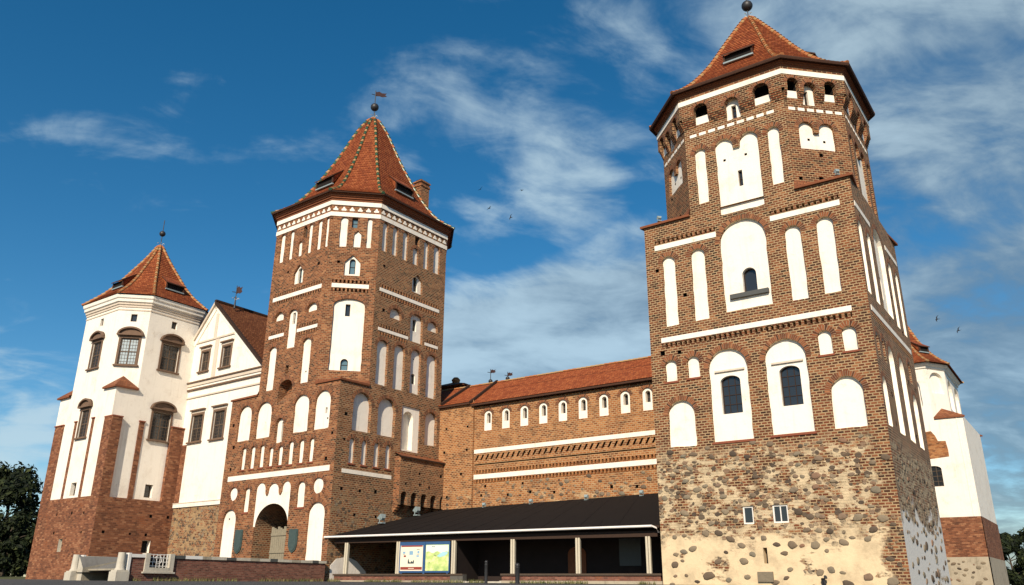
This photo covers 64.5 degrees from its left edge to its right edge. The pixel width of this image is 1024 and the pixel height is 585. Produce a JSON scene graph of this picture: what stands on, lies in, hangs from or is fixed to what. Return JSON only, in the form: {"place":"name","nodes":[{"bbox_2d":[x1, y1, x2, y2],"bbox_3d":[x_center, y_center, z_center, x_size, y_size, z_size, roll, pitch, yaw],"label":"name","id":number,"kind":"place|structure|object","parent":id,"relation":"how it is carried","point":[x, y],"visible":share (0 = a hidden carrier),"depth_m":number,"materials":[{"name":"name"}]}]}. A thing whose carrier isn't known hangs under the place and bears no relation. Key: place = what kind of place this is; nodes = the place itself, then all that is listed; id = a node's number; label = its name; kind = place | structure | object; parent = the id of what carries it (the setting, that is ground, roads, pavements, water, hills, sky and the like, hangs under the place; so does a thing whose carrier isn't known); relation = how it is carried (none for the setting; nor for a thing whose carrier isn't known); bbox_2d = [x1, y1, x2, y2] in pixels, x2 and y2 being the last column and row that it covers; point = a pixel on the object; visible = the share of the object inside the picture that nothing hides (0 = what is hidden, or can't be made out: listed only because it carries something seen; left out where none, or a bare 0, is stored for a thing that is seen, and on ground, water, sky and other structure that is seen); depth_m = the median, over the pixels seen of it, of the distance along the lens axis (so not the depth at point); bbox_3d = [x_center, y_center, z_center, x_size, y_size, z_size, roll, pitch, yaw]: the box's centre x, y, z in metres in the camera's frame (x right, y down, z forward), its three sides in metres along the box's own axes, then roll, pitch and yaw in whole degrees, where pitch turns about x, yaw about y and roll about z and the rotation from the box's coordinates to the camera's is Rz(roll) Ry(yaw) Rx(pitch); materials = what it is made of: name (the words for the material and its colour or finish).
{"place":"outdoors","nodes":[
{"label":"outdoors","id":0,"kind":"place"},
{"bbox_2d":[0,576,25,578],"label":"grass bank","id":1,"kind":"structure","parent":0,"point":[9,577],"depth_m":87.34,"materials":[{"name":"green plant"}]},
{"bbox_2d":[0,514,35,576],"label":"bushy tree","id":2,"kind":"object","parent":1,"relation":"on","point":[16,537],"visible":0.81,"depth_m":98.41,"materials":[{"name":"green plant"}]},
{"bbox_2d":[0,461,42,576],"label":"leafy tree","id":3,"kind":"object","parent":1,"relation":"on","point":[17,485],"visible":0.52,"depth_m":108.56,"materials":[{"name":"green plant"}]},
{"bbox_2d":[0,579,658,584],"bbox_3d":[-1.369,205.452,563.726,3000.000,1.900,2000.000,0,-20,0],"label":"ground","id":4,"kind":"structure","parent":0,"point":[44,582],"depth_m":26.97,"materials":[{"name":"grey asphalt"}]},
{"bbox_2d":[63,554,85,579],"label":"gate pillar","id":5,"kind":"structure","parent":4,"relation":"on","point":[71,573],"depth_m":43.20,"materials":[{"name":"concrete"}]},
{"bbox_2d":[76,557,117,580],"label":"ramp","id":6,"kind":"structure","parent":4,"relation":"on","point":[89,568],"depth_m":43.42,"materials":[{"name":"beige concrete"}]},
{"bbox_2d":[25,220,208,579],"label":"palace tower","id":7,"kind":"structure","parent":4,"relation":"on","point":[109,487],"depth_m":64.89,"materials":[{"name":"white paint"}]},
{"bbox_2d":[73,398,92,439],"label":"window","id":8,"kind":"structure","parent":7,"relation":"in","point":[86,404],"depth_m":64.95,"materials":[{"name":"brown wood"}]},
{"bbox_2d":[85,330,104,370],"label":"window","id":9,"kind":"structure","parent":7,"relation":"in","point":[98,336],"depth_m":66.97,"materials":[{"name":"brown wood"}]},
{"bbox_2d":[112,326,144,366],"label":"window","id":10,"kind":"structure","parent":7,"relation":"in","point":[129,350],"depth_m":65.79,"materials":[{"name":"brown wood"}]},
{"bbox_2d":[131,315,137,321],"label":"attic window","id":11,"kind":"structure","parent":7,"relation":"in","point":[134,317],"depth_m":66.76,"materials":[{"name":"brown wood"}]},
{"bbox_2d":[144,485,150,497],"bbox_3d":[-28.845,15.680,63.979,0.395,0.950,0.523,0,-20,0],"label":"niche window","id":12,"kind":"structure","parent":7,"relation":"in","point":[147,487],"depth_m":64.06,"materials":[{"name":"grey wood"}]},
{"bbox_2d":[146,401,176,443],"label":"window","id":13,"kind":"structure","parent":7,"relation":"in","point":[159,426],"depth_m":65.84,"materials":[{"name":"brown wood"}]},
{"bbox_2d":[156,334,184,374],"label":"window","id":14,"kind":"structure","parent":7,"relation":"in","point":[168,355],"depth_m":67.68,"materials":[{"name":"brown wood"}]},
{"bbox_2d":[108,552,131,580],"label":"gate pillar","id":15,"kind":"structure","parent":4,"relation":"on","point":[120,572],"depth_m":39.81,"materials":[{"name":"concrete"}]},
{"bbox_2d":[167,286,267,556],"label":"palace wing","id":16,"kind":"structure","parent":4,"relation":"on","point":[229,339],"depth_m":65.07,"materials":[{"name":"white paint"}]},
{"bbox_2d":[186,408,205,443],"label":"window","id":17,"kind":"structure","parent":16,"relation":"in","point":[198,421],"depth_m":66.26,"materials":[{"name":"brown wood"}]},
{"bbox_2d":[196,344,212,373],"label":"window","id":18,"kind":"structure","parent":16,"relation":"in","point":[206,356],"depth_m":68.23,"materials":[{"name":"brown wood"}]},
{"bbox_2d":[207,403,227,440],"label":"window","id":19,"kind":"structure","parent":16,"relation":"in","point":[220,416],"depth_m":64.57,"materials":[{"name":"brown wood"}]},
{"bbox_2d":[217,338,233,369],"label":"window","id":20,"kind":"structure","parent":16,"relation":"in","point":[227,355],"depth_m":66.57,"materials":[{"name":"brown wood"}]},
{"bbox_2d":[128,553,326,580],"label":"parapet wall","id":21,"kind":"structure","parent":4,"relation":"on","point":[146,567],"depth_m":44.06,"materials":[{"name":"brick"}]},
{"bbox_2d":[213,91,454,580],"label":"gate tower","id":22,"kind":"structure","parent":4,"relation":"on","point":[334,427],"depth_m":58.08,"materials":[{"name":"brown brick"}]},
{"bbox_2d":[233,529,243,553],"bbox_3d":[-18.857,17.145,55.819,0.840,1.610,0.100,-14,-25,35],"label":"shield","id":23,"kind":"object","parent":22,"relation":"attached to","point":[238,539],"visible":1,"depth_m":55.76,"materials":[{"name":"teal metal"}]},
{"bbox_2d":[269,526,286,558],"bbox_3d":[-15.446,17.117,53.558,1.738,3.200,0.145,-14,-25,35],"label":"gate door","id":24,"kind":"structure","parent":22,"relation":"in","point":[278,536],"depth_m":53.76,"materials":[{"name":"brown wood"}]},
{"bbox_2d":[288,529,298,552],"bbox_3d":[-14.180,16.050,52.443,0.860,1.500,0.100,-14,-25,35],"label":"shield","id":25,"kind":"object","parent":22,"relation":"attached to","point":[292,539],"visible":1,"depth_m":52.38,"materials":[{"name":"teal metal"}]},
{"bbox_2d":[340,359,347,369],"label":"window","id":26,"kind":"structure","parent":22,"relation":"in","point":[344,363],"depth_m":56.56,"materials":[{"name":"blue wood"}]},
{"bbox_2d":[345,305,350,315],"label":"window","id":27,"kind":"structure","parent":22,"relation":"in","point":[347,312],"depth_m":57.92,"materials":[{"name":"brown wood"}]},
{"bbox_2d":[349,260,355,273],"bbox_3d":[-11.613,-1.818,59.062,0.430,1.200,0.040,3,-20,-8],"label":"window","id":28,"kind":"structure","parent":22,"relation":"in","point":[352,263],"depth_m":59.08,"materials":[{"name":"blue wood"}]},
{"bbox_2d":[352,219,357,227],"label":"window","id":29,"kind":"structure","parent":22,"relation":"in","point":[355,221],"depth_m":60.15,"materials":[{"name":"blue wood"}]},
{"bbox_2d":[413,278,415,291],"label":"window","id":30,"kind":"structure","parent":22,"relation":"in","point":[414,280],"depth_m":62.46,"materials":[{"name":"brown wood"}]},
{"bbox_2d":[132,576,655,583],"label":"weeds","id":31,"kind":"object","parent":4,"relation":"on","point":[446,581],"visible":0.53,"depth_m":44.45,"materials":[{"name":"green plant"}]},
{"bbox_2d":[441,369,512,391],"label":"courtyard house","id":32,"kind":"structure","parent":4,"relation":"on","point":[455,383],"depth_m":69.12,"materials":[{"name":"red brick"}]},
{"bbox_2d":[484,560,487,583],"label":"bollard","id":33,"kind":"object","parent":4,"relation":"on","point":[486,574],"visible":1,"depth_m":37.75,"materials":[{"name":"black metal"}]},
{"bbox_2d":[324,493,662,584],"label":"pavilion","id":34,"kind":"structure","parent":4,"relation":"on","point":[610,540],"depth_m":46.97,"materials":[{"name":"wood"}]},
{"bbox_2d":[377,514,385,523],"bbox_3d":[-8.634,15.000,53.765,0.404,0.607,0.499,-14,-25,35],"label":"floodlight","id":35,"kind":"object","parent":34,"relation":"on","point":[381,517],"visible":1,"depth_m":53.63,"materials":[{"name":"grey metal"}]},
{"bbox_2d":[412,506,419,515],"bbox_3d":[-6.635,15.233,56.478,0.404,0.607,0.499,-14,-25,35],"label":"floodlight","id":36,"kind":"object","parent":34,"relation":"on","point":[416,509],"visible":1,"depth_m":56.34,"materials":[{"name":"grey metal"}]},
{"bbox_2d":[399,541,450,573],"bbox_3d":[-5.127,15.495,47.378,3.470,1.800,0.100,-9,-22,25],"label":"information board","id":37,"kind":"object","parent":34,"relation":"on","point":[425,557],"visible":1,"depth_m":47.32,"materials":[{"name":"blue paint"}]},
{"bbox_2d":[568,547,586,573],"bbox_3d":[3.708,15.419,46.114,1.100,1.850,0.080,-9,-22,25],"label":"inner door","id":38,"kind":"structure","parent":34,"relation":"in","point":[571,553],"depth_m":46.14,"materials":[{"name":"wood"}]},
{"bbox_2d":[619,538,641,572],"bbox_3d":[6.547,14.738,44.847,1.250,2.200,0.060,-9,-22,25],"label":"counter window","id":39,"kind":"structure","parent":34,"relation":"in","point":[629,548],"depth_m":44.89,"materials":[{"name":"black glass"}]},
{"bbox_2d":[515,563,519,583],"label":"bollard","id":40,"kind":"object","parent":4,"relation":"on","point":[517,573],"visible":1,"depth_m":31.13,"materials":[{"name":"black metal"}]},
{"bbox_2d":[434,356,657,573],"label":"curtain wall","id":41,"kind":"structure","parent":4,"relation":"on","point":[574,433],"depth_m":55.51,"materials":[{"name":"brown brick"}]},
{"bbox_2d":[647,391,650,401],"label":"window","id":42,"kind":"structure","parent":41,"relation":"in","point":[648,394],"depth_m":52.13,"materials":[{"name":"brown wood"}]},
{"bbox_2d":[640,0,950,584],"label":"corner tower","id":43,"kind":"structure","parent":4,"relation":"on","point":[791,442],"depth_m":40.86,"materials":[{"name":"brown brick"}]},
{"bbox_2d":[722,376,742,413],"bbox_3d":[11.173,5.189,41.055,1.040,1.940,0.040,-13,-24,33],"label":"window","id":44,"kind":"structure","parent":43,"relation":"in","point":[731,386],"depth_m":41.08,"materials":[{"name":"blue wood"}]},
{"bbox_2d":[732,106,736,118],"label":"window","id":45,"kind":"structure","parent":43,"relation":"in","point":[733,108],"depth_m":45.59,"materials":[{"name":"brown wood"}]},
{"bbox_2d":[739,171,742,185],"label":"window","id":46,"kind":"structure","parent":43,"relation":"in","point":[740,173],"depth_m":44.25,"materials":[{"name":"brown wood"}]},
{"bbox_2d":[743,506,753,523],"bbox_3d":[11.273,10.603,38.620,0.438,0.820,0.324,0,-20,0],"label":"base window","id":47,"kind":"structure","parent":43,"relation":"in","point":[748,515],"depth_m":38.64,"materials":[{"name":"white paint"}]},
{"bbox_2d":[744,269,757,291],"bbox_3d":[12.463,-0.614,42.267,0.740,1.330,0.040,-13,-24,33],"label":"window","id":48,"kind":"structure","parent":43,"relation":"in","point":[750,278],"depth_m":42.31,"materials":[{"name":"black glass"}]},
{"bbox_2d":[772,504,788,522],"bbox_3d":[12.529,10.310,37.789,0.610,0.820,0.445,0,-20,0],"label":"base window","id":49,"kind":"structure","parent":43,"relation":"in","point":[780,512],"depth_m":37.80,"materials":[{"name":"white paint"}]},
{"bbox_2d":[780,366,803,405],"bbox_3d":[13.629,4.549,39.455,1.000,1.960,0.040,-13,-24,33],"label":"window","id":50,"kind":"structure","parent":43,"relation":"in","point":[790,376],"depth_m":39.48,"materials":[{"name":"blue glass"}]},
{"bbox_2d":[908,326,1008,584],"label":"chapel tower","id":51,"kind":"structure","parent":4,"relation":"on","point":[972,543],"depth_m":71.90,"materials":[{"name":"white paint"}]},
{"bbox_2d":[931,466,943,486],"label":"window","id":52,"kind":"structure","parent":51,"relation":"in","point":[937,471],"depth_m":72.06,"materials":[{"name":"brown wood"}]},
{"bbox_2d":[0,0,1023,584],"label":"sky","id":53,"kind":"structure","parent":0,"point":[120,119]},
{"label":"grass field","id":54,"kind":"structure","parent":0,"visible":0},
{"bbox_2d":[999,532,1023,584],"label":"bushy tree","id":55,"kind":"object","parent":54,"relation":"on","point":[1010,544],"visible":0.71,"depth_m":120.74,"materials":[{"name":"green plant"}]},
{"bbox_2d":[1017,527,1023,545],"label":"leafy tree","id":56,"kind":"object","parent":54,"relation":"on","point":[1021,533],"visible":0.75,"depth_m":128.60,"materials":[{"name":"green plant"}]}
]}

